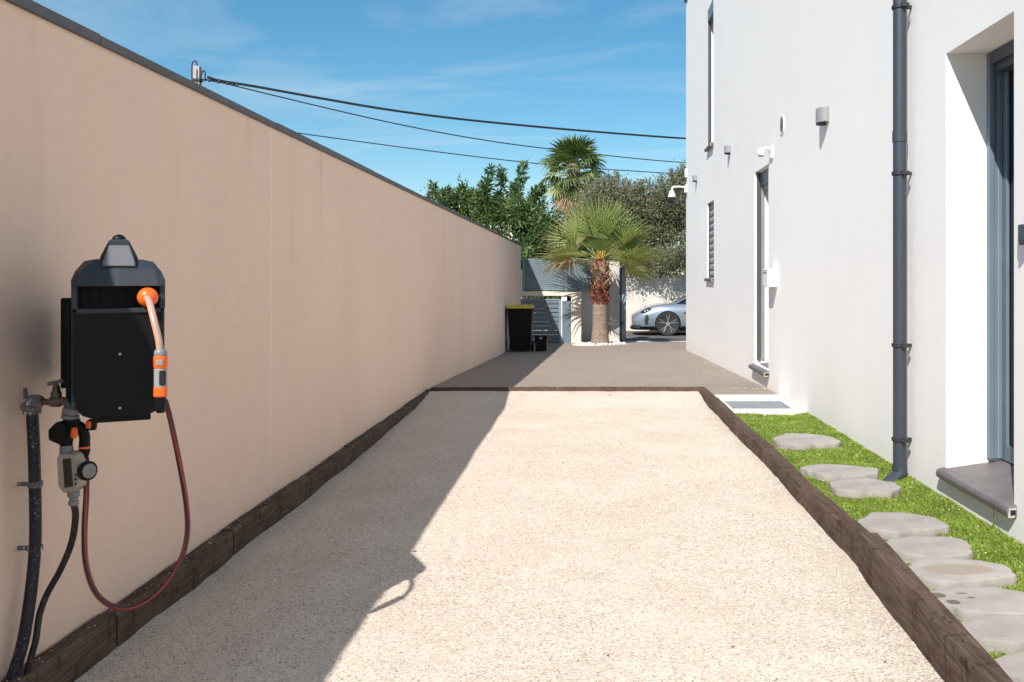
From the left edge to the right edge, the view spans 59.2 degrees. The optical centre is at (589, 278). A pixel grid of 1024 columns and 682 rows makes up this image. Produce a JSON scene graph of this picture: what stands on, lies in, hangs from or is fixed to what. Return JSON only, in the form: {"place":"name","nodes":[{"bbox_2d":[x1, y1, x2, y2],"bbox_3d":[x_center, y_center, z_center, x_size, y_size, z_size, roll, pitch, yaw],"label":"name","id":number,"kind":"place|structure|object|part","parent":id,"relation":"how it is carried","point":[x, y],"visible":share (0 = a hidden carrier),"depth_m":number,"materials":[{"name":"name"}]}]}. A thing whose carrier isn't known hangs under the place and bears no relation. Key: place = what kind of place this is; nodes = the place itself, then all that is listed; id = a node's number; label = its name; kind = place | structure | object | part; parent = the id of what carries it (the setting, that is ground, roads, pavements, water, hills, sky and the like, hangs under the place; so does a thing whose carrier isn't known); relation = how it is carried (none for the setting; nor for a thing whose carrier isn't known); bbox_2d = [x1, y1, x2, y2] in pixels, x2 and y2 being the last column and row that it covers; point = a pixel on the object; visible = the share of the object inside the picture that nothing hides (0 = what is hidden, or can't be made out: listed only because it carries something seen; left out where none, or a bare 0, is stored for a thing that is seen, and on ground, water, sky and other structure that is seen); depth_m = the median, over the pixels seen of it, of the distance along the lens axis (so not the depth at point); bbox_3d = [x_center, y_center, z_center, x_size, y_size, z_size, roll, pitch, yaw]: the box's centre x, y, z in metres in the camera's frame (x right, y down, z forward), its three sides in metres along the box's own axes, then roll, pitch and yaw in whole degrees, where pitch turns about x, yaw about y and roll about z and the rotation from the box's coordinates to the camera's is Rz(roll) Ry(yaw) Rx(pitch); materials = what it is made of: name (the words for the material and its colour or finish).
{"place":"outdoors","nodes":[
{"label":"outdoors","id":0,"kind":"place"},
{"bbox_2d":[33,0,685,274],"label":"sky","id":1,"kind":"structure","parent":0,"point":[619,66],"materials":[{"name":"blue"}]},
{"bbox_2d":[297,132,665,173],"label":"power cable","id":2,"kind":"object","parent":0,"point":[458,154],"visible":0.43,"depth_m":42.78,"materials":[{"name":"black rubber"}]},
{"bbox_2d":[74,391,943,681],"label":"gravel court","id":3,"kind":"object","parent":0,"point":[642,427],"visible":1,"depth_m":3.75,"materials":[{"name":"gravel"}]},
{"bbox_2d":[77,453,940,681],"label":"loose grit","id":4,"kind":"object","parent":3,"relation":"on","point":[582,615],"visible":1,"depth_m":3.46,"materials":[{"name":"beige gravel"}]},
{"bbox_2d":[303,434,753,655],"bbox_3d":[-0.093,1.210,4.793,2.091,0.014,4.994,0,0,0],"label":"dark debris","id":5,"kind":"object","parent":3,"relation":"on","point":[494,538],"visible":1,"depth_m":3.97,"materials":[{"name":"brown plant"}]},
{"bbox_2d":[426,342,777,394],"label":"tarmac drive","id":6,"kind":"structure","parent":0,"point":[641,364],"depth_m":12.13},
{"bbox_2d":[506,305,534,350],"bbox_3d":[-1.400,1.013,18.310,0.542,0.950,0.687,0,0,0],"label":"wheelie bin","id":7,"kind":"object","parent":6,"relation":"on","point":[520,322],"visible":1,"depth_m":18.03,"materials":[{"name":"black plastic"}]},
{"bbox_2d":[535,335,547,350],"bbox_3d":[-0.985,1.322,18.294,0.264,0.328,0.303,0,0,0],"label":"bin","id":8,"kind":"object","parent":6,"relation":"on","point":[540,342],"visible":0.99,"depth_m":18.17,"materials":[{"name":"black plastic"}]},
{"bbox_2d":[561,296,561,342],"bbox_3d":[-0.688,1.030,22.265,0.024,1.201,0.070,0,0,0],"label":"white gate post","id":9,"kind":"object","parent":6,"relation":"on","point":[561,319],"visible":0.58,"depth_m":22.23,"materials":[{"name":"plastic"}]},
{"bbox_2d":[562,301,570,342],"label":"gate side panel","id":10,"kind":"structure","parent":6,"relation":"on","point":[566,321],"depth_m":22.22,"materials":[{"name":"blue metal"}]},
{"bbox_2d":[572,342,624,345],"bbox_3d":[0.250,1.554,21.000,1.320,0.050,1.320,0,0,0],"label":"pebble bed","id":11,"kind":"object","parent":6,"relation":"on","point":[574,344],"visible":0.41,"depth_m":20.60,"materials":[{"name":"white gravel"}]},
{"bbox_2d":[532,195,669,343],"bbox_3d":[0.269,-0.195,21.142,3.349,3.545,2.667,0,0,0],"label":"fan palm","id":12,"kind":"object","parent":11,"relation":"on","point":[602,233],"visible":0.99,"depth_m":20.83,"materials":[{"name":"green plant"}]},
{"bbox_2d":[435,357,765,388],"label":"drive chippings","id":13,"kind":"object","parent":6,"relation":"on","point":[673,358],"visible":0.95,"depth_m":10.45,"materials":[{"name":"beige gravel"}]},
{"bbox_2d":[619,265,625,341],"bbox_3d":[0.826,0.650,22.185,0.159,1.960,0.150,0,0,0],"label":"gate post","id":14,"kind":"object","parent":6,"relation":"on","point":[622,308],"visible":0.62,"depth_m":22.15,"materials":[{"name":"grey metal"}]},
{"bbox_2d":[715,395,805,415],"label":"drain slab","id":15,"kind":"structure","parent":6,"relation":"on","point":[766,404],"depth_m":8.14,"materials":[{"name":"concrete"}]},
{"bbox_2d":[532,331,685,341],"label":"street","id":16,"kind":"structure","parent":0,"point":[650,336],"depth_m":25.43,"materials":[{"name":"grey asphalt"}]},
{"bbox_2d":[630,295,685,335],"bbox_3d":[3.697,0.944,26.605,4.968,1.393,1.968,0,0,0],"label":"parked car","id":17,"kind":"object","parent":16,"relation":"on","point":[667,319],"visible":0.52,"depth_m":25.68,"materials":[{"name":"silver metal"}]},
{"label":"windows","id":18,"kind":"part","parent":17,"relation":"part of","materials":[{"name":"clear glass"}]},
{"bbox_2d":[667,342,685,349],"bbox_3d":[3.183,1.474,19.960,2.634,0.231,5.280,0,0,0],"label":"tarmac apron","id":19,"kind":"object","parent":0,"point":[682,345],"visible":0.12,"depth_m":20.04,"materials":[{"name":"grey asphalt"}]},
{"bbox_2d":[735,412,1023,658],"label":"turf base","id":20,"kind":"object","parent":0,"point":[873,462],"visible":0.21,"depth_m":4.51,"materials":[{"name":"plant"}]},
{"bbox_2d":[773,433,840,450],"bbox_3d":[1.518,1.157,6.306,0.458,0.066,0.470,0,0,0],"label":"stepping stone","id":21,"kind":"object","parent":20,"relation":"on","point":[797,441],"visible":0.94,"depth_m":6.19,"materials":[{"name":"grey stone"}]},
{"bbox_2d":[800,464,878,481],"bbox_3d":[1.462,1.157,5.261,0.445,0.068,0.328,0,0,23],"label":"stepping stone","id":22,"kind":"object","parent":20,"relation":"on","point":[831,472],"visible":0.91,"depth_m":5.23,"materials":[{"name":"grey stone"}]},
{"bbox_2d":[829,477,900,498],"bbox_3d":[1.501,1.157,4.900,0.378,0.066,0.360,0,0,0],"label":"stepping stone","id":23,"kind":"object","parent":20,"relation":"on","point":[864,487],"visible":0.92,"depth_m":4.81,"materials":[{"name":"white stone"}]},
{"bbox_2d":[741,414,1019,587],"bbox_3d":[1.554,1.147,4.950,0.612,0.032,5.301,0,0,0],"label":"stray grit","id":24,"kind":"object","parent":20,"relation":"on","point":[889,468],"visible":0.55,"depth_m":4.94,"materials":[{"name":"beige gravel"}]},
{"bbox_2d":[857,512,949,539],"bbox_3d":[1.433,1.157,4.154,0.418,0.066,0.350,0,-1,0],"label":"stepping stone","id":25,"kind":"object","parent":20,"relation":"on","point":[887,525],"visible":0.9,"depth_m":4.08,"materials":[{"name":"white stone"}]},
{"bbox_2d":[886,536,972,563],"bbox_3d":[1.436,1.157,3.775,0.402,0.068,0.298,0,0,-25],"label":"stepping stone","id":26,"kind":"object","parent":20,"relation":"on","point":[909,549],"visible":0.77,"depth_m":3.75,"materials":[{"name":"white stone"}]},
{"bbox_2d":[909,557,1016,589],"bbox_3d":[1.426,1.157,3.473,0.421,0.066,0.300,0,0,0],"label":"stepping stone","id":27,"kind":"object","parent":20,"relation":"on","point":[935,573],"visible":0.76,"depth_m":3.42,"materials":[{"name":"white stone"}]},
{"bbox_2d":[929,586,1023,621],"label":"stepping stone","id":28,"kind":"object","parent":20,"relation":"on","point":[965,603],"visible":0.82,"depth_m":3.13,"materials":[{"name":"grey stone"}]},
{"bbox_2d":[961,614,1023,654],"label":"stepping stone","id":29,"kind":"object","parent":20,"relation":"on","point":[1003,633],"visible":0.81,"depth_m":2.86,"materials":[{"name":"grey stone"}]},
{"bbox_2d":[994,651,1023,681],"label":"stepping stone","id":30,"kind":"object","parent":20,"relation":"on","point":[1012,666],"visible":0.59,"depth_m":2.61,"materials":[{"name":"grey stone"}]},
{"bbox_3d":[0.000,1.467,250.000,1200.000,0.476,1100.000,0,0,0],"label":"ground","id":31,"kind":"structure","parent":0,"visible":0},
{"bbox_2d":[0,614,115,681],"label":"timber sleeper","id":32,"kind":"object","parent":31,"relation":"on","point":[71,657],"visible":0.89,"depth_m":2.86,"materials":[{"name":"brown wood"}]},
{"bbox_2d":[102,531,232,646],"bbox_3d":[-1.663,1.268,3.600,0.066,0.223,1.008,0,0,0],"label":"timber sleeper","id":33,"kind":"object","parent":31,"relation":"on","point":[203,562],"visible":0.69,"depth_m":3.54,"materials":[{"name":"brown wood"}]},
{"bbox_2d":[191,60,237,86],"bbox_3d":[-15.462,-3.405,35.302,2.933,10.230,0.923,0,0,0],"label":"utility pole","id":34,"kind":"object","parent":31,"relation":"on","point":[196,73],"visible":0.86,"depth_m":34.93,"materials":[{"name":"concrete"}]},
{"bbox_2d":[207,76,685,138],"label":"power cable","id":35,"kind":"object","parent":34,"relation":"attached to","point":[355,104],"visible":0.9,"depth_m":40.67,"materials":[{"name":"black rubber"}]},
{"bbox_2d":[229,84,685,162],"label":"power cable","id":36,"kind":"object","parent":34,"relation":"attached to","point":[431,130],"visible":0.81,"depth_m":40.37,"materials":[{"name":"black rubber"}]},
{"bbox_2d":[0,0,520,680],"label":"boundary wall","id":37,"kind":"structure","parent":31,"relation":"on","point":[322,302],"depth_m":3.89,"materials":[{"name":"paint"}]},
{"bbox_2d":[5,379,79,680],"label":"standpipe","id":38,"kind":"object","parent":37,"relation":"attached to","point":[31,406],"visible":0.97,"depth_m":2.65,"materials":[{"name":"metal"}]},
{"bbox_2d":[48,419,96,446],"bbox_3d":[-1.526,0.459,2.651,0.119,0.085,0.065,0,0,0],"label":"hose splitter","id":39,"kind":"object","parent":38,"relation":"attached to","point":[64,433],"visible":0.95,"depth_m":2.63,"materials":[{"name":"black plastic"}]},
{"bbox_2d":[57,445,97,506],"bbox_3d":[-1.509,0.582,2.643,0.112,0.178,0.072,0,0,14],"label":"water timer","id":40,"kind":"object","parent":38,"relation":"attached to","point":[76,470],"visible":0.99,"depth_m":2.62,"materials":[{"name":"grey plastic"}]},
{"bbox_2d":[23,505,78,674],"bbox_3d":[-1.589,0.915,2.652,0.148,0.515,0.059,0,0,-14],"label":"irrigation hose","id":41,"kind":"object","parent":40,"relation":"attached to","point":[50,588],"visible":1,"depth_m":2.65,"materials":[{"name":"black rubber"}]},
{"bbox_2d":[61,234,167,422],"bbox_3d":[-1.407,0.137,2.634,0.277,0.530,0.652,0,0,-28],"label":"hose reel","id":42,"kind":"object","parent":37,"relation":"attached to","point":[114,361],"visible":1,"depth_m":2.50,"materials":[{"name":"black plastic"}]},
{"bbox_2d":[78,399,190,610],"bbox_3d":[-1.376,0.685,2.720,0.305,0.622,0.071,0,0,-30],"label":"garden hose","id":43,"kind":"object","parent":42,"relation":"hanging from","point":[84,449],"visible":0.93,"depth_m":2.71,"materials":[{"name":"red plastic"}]},
{"bbox_2d":[220,480,304,554],"bbox_3d":[-1.662,1.266,4.625,0.068,0.229,1.018,0,0,0],"label":"timber sleeper","id":44,"kind":"object","parent":31,"relation":"on","point":[266,514],"visible":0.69,"depth_m":4.54,"materials":[{"name":"brown wood"}]},
{"bbox_2d":[297,447,351,499],"bbox_3d":[-1.662,1.268,5.655,0.068,0.224,1.018,0,0,0],"label":"timber sleeper","id":45,"kind":"object","parent":31,"relation":"on","point":[320,475],"visible":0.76,"depth_m":5.58,"materials":[{"name":"brown wood"}]},
{"bbox_2d":[344,422,386,461],"bbox_3d":[-1.662,1.266,6.685,0.069,0.227,1.018,0,0,0],"label":"timber sleeper","id":46,"kind":"object","parent":31,"relation":"on","point":[364,442],"visible":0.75,"depth_m":6.60,"materials":[{"name":"brown wood"}]},
{"bbox_2d":[381,405,410,431],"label":"timber sleeper","id":47,"kind":"object","parent":31,"relation":"on","point":[396,419],"visible":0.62,"depth_m":7.65,"materials":[{"name":"brown wood"}]},
{"bbox_2d":[7,413,397,680],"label":"edging grit","id":48,"kind":"object","parent":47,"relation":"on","point":[186,560],"visible":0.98,"depth_m":3.59,"materials":[{"name":"beige gravel"}]},
{"bbox_2d":[405,391,429,411],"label":"timber sleeper","id":49,"kind":"object","parent":31,"relation":"on","point":[415,402],"visible":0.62,"depth_m":8.55,"materials":[{"name":"brown wood"}]},
{"bbox_2d":[431,387,557,390],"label":"timber sleeper","id":50,"kind":"object","parent":31,"relation":"on","point":[494,388],"visible":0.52,"depth_m":9.20,"materials":[{"name":"brown wood"}]},
{"bbox_2d":[420,159,570,258],"bbox_3d":[-3.356,-1.059,29.387,6.025,5.664,4.097,0,0,0],"label":"leafy tree","id":51,"kind":"object","parent":31,"relation":"on","point":[514,212],"visible":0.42,"depth_m":28.96,"materials":[{"name":"green plant"}]},
{"bbox_2d":[495,217,566,239],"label":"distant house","id":52,"kind":"structure","parent":31,"relation":"on","point":[511,230],"depth_m":60.00,"materials":[{"name":"glass"}]},
{"bbox_2d":[513,213,597,330],"bbox_3d":[-1.373,-0.121,26.950,3.750,3.787,2.512,0,0,0],"label":"dark shrub","id":53,"kind":"object","parent":31,"relation":"on","point":[534,240],"visible":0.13,"depth_m":26.87,"materials":[{"name":"green plant"}]},
{"bbox_2d":[521,261,619,342],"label":"gate wall","id":54,"kind":"structure","parent":31,"relation":"on","point":[581,315],"depth_m":23.00,"materials":[{"name":"paint"}]},
{"bbox_2d":[521,299,560,342],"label":"slatted gate","id":55,"kind":"structure","parent":54,"relation":"attached to","point":[547,314],"depth_m":22.26,"materials":[{"name":"grey metal"}]},
{"bbox_2d":[522,259,605,290],"bbox_3d":[-0.620,-0.092,22.325,2.094,0.815,0.070,0,0,0],"label":"slatted screen","id":56,"kind":"object","parent":54,"relation":"on","point":[532,279],"visible":0.64,"depth_m":22.31,"materials":[{"name":"blue paint"}]},
{"bbox_2d":[536,134,607,257],"bbox_3d":[-0.732,-2.265,38.034,3.244,7.862,3.089,0,0,0],"label":"tall palm","id":57,"kind":"object","parent":31,"relation":"on","point":[564,189],"visible":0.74,"depth_m":37.53,"materials":[{"name":"green plant"}]},
{"bbox_2d":[521,275,685,330],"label":"street wall","id":58,"kind":"structure","parent":31,"relation":"on","point":[667,289],"depth_m":28.20,"materials":[{"name":"white paint"}]},
{"bbox_2d":[567,169,658,277],"bbox_3d":[0.758,-0.909,29.011,2.991,5.357,3.942,0,0,0],"label":"olive tree","id":59,"kind":"object","parent":31,"relation":"on","point":[611,191],"visible":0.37,"depth_m":28.75,"materials":[{"name":"green plant"}]},
{"bbox_2d":[558,387,704,390],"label":"timber sleeper","id":60,"kind":"object","parent":31,"relation":"on","point":[627,388],"visible":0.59,"depth_m":9.20,"materials":[{"name":"brown wood"}]},
{"bbox_2d":[613,174,685,281],"bbox_3d":[1.865,-0.837,29.009,2.763,5.213,4.193,0,0,0],"label":"olive tree","id":61,"kind":"object","parent":31,"relation":"on","point":[657,267],"visible":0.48,"depth_m":28.63,"materials":[{"name":"green plant"}]},
{"bbox_2d":[627,341,685,341],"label":"gate track kerb","id":62,"kind":"structure","parent":31,"relation":"on","point":[656,341],"depth_m":22.45,"materials":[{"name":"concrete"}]},
{"bbox_2d":[645,159,685,275],"bbox_3d":[3.303,-1.123,29.025,3.459,5.782,4.059,0,0,0],"label":"olive tree","id":63,"kind":"object","parent":31,"relation":"on","point":[675,179],"visible":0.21,"depth_m":28.93,"materials":[{"name":"green plant"}]},
{"bbox_2d":[698,388,724,414],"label":"timber sleeper","id":64,"kind":"object","parent":31,"relation":"on","point":[712,401],"visible":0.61,"depth_m":8.44,"materials":[{"name":"brown wood"}]},
{"bbox_2d":[717,404,745,434],"bbox_3d":[1.168,1.238,7.430,0.089,0.244,1.028,0,0,0],"label":"timber sleeper","id":65,"kind":"object","parent":31,"relation":"on","point":[729,418],"visible":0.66,"depth_m":7.38,"materials":[{"name":"brown wood"}]},
{"bbox_2d":[736,424,774,461],"bbox_3d":[1.174,1.235,6.406,0.089,0.250,0.978,0,0,-1],"label":"timber sleeper","id":66,"kind":"object","parent":31,"relation":"on","point":[752,440],"visible":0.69,"depth_m":6.34,"materials":[{"name":"brown wood"}]},
{"bbox_2d":[763,448,812,503],"bbox_3d":[1.180,1.238,5.375,0.094,0.244,1.038,0,0,0],"label":"timber sleeper","id":67,"kind":"object","parent":31,"relation":"on","point":[787,474],"visible":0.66,"depth_m":5.29,"materials":[{"name":"brown wood"}]},
{"bbox_2d":[801,486,869,566],"bbox_3d":[1.185,1.235,4.328,0.088,0.251,1.013,0,0,-1],"label":"timber sleeper","id":68,"kind":"object","parent":31,"relation":"on","point":[840,526],"visible":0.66,"depth_m":4.26,"materials":[{"name":"brown wood"}]},
{"bbox_2d":[684,0,1023,543],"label":"house","id":69,"kind":"structure","parent":31,"relation":"on","point":[877,219],"depth_m":5.87,"materials":[{"name":"paint"}]},
{"bbox_2d":[668,185,686,203],"bbox_3d":[1.687,-1.608,17.150,0.362,0.365,0.140,0,0,0],"label":"dome camera","id":70,"kind":"object","parent":69,"relation":"attached to","point":[671,197],"visible":1,"depth_m":17.10,"materials":[{"name":"white plastic"}]},
{"bbox_2d":[692,175,696,181],"bbox_3d":[1.831,-1.739,15.600,0.075,0.112,0.177,0,0,0],"label":"wall lamp","id":71,"kind":"object","parent":69,"relation":"attached to","point":[694,178],"visible":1,"depth_m":15.53,"materials":[{"name":"white metal"}]},
{"bbox_2d":[708,0,712,144],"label":"window","id":72,"kind":"structure","parent":69,"relation":"in","point":[710,11],"depth_m":14.08,"materials":[{"name":"grey glass"}]},
{"bbox_2d":[709,203,713,276],"bbox_3d":[1.927,-0.602,13.830,0.073,1.164,0.764,0,0,0],"label":"window","id":73,"kind":"structure","parent":69,"relation":"in","point":[711,206],"depth_m":14.03,"materials":[{"name":"paint"}]},
{"bbox_2d":[724,145,730,154],"bbox_3d":[1.831,-1.709,11.920,0.075,0.112,0.177,0,0,0],"label":"wall lamp","id":74,"kind":"object","parent":69,"relation":"attached to","point":[727,149],"visible":1,"depth_m":11.86,"materials":[{"name":"white plastic"}]},
{"bbox_2d":[757,169,767,359],"bbox_3d":[2.014,-0.141,9.743,0.248,2.112,0.781,0,0,0],"label":"door","id":75,"kind":"structure","parent":69,"relation":"in","point":[764,175],"depth_m":10.10,"materials":[{"name":"paint"}]},
{"bbox_2d":[757,147,772,158],"bbox_3d":[1.812,-1.288,9.187,0.178,0.126,0.108,0,0,31],"label":"security light","id":76,"kind":"object","parent":69,"relation":"attached to","point":[761,152],"visible":1,"depth_m":9.16,"materials":[{"name":"white plastic"}]},
{"bbox_2d":[763,268,776,286],"bbox_3d":[1.815,-0.012,9.010,0.105,0.188,0.230,0,0,0],"label":"letter box","id":77,"kind":"object","parent":69,"relation":"attached to","point":[769,277],"visible":1,"depth_m":8.90,"materials":[{"name":"white plastic"}]},
{"bbox_2d":[816,106,828,125],"bbox_3d":[1.831,-1.279,7.080,0.080,0.132,0.208,0,0,0],"label":"wall lamp","id":78,"kind":"object","parent":69,"relation":"attached to","point":[822,116],"visible":1,"depth_m":7.00,"materials":[{"name":"white metal"}]},
{"bbox_2d":[987,509,994,530],"bbox_3d":[1.844,1.091,4.091,0.020,0.161,0.072,0,0,-13],"label":"wall weed","id":79,"kind":"object","parent":69,"relation":"attached to","point":[993,521],"depth_m":4.10,"materials":[{"name":"green plant"}]},
{"bbox_2d":[987,39,1013,463],"bbox_3d":[2.151,-0.108,4.318,0.144,2.135,0.749,0,0,0],"label":"glazed door","id":80,"kind":"structure","parent":69,"relation":"in","point":[1000,62],"depth_m":4.66,"materials":[{"name":"grey metal"}]},
{"bbox_2d":[1018,224,1023,244],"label":"wall lamp","id":81,"kind":"object","parent":69,"relation":"attached to","point":[1021,234],"visible":1,"depth_m":3.79,"materials":[{"name":"metal"}]},
{"bbox_2d":[858,532,1012,681],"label":"timber sleeper","id":82,"kind":"object","parent":31,"relation":"on","point":[948,645],"visible":0.83,"depth_m":2.96,"materials":[{"name":"brown wood"}]}
]}

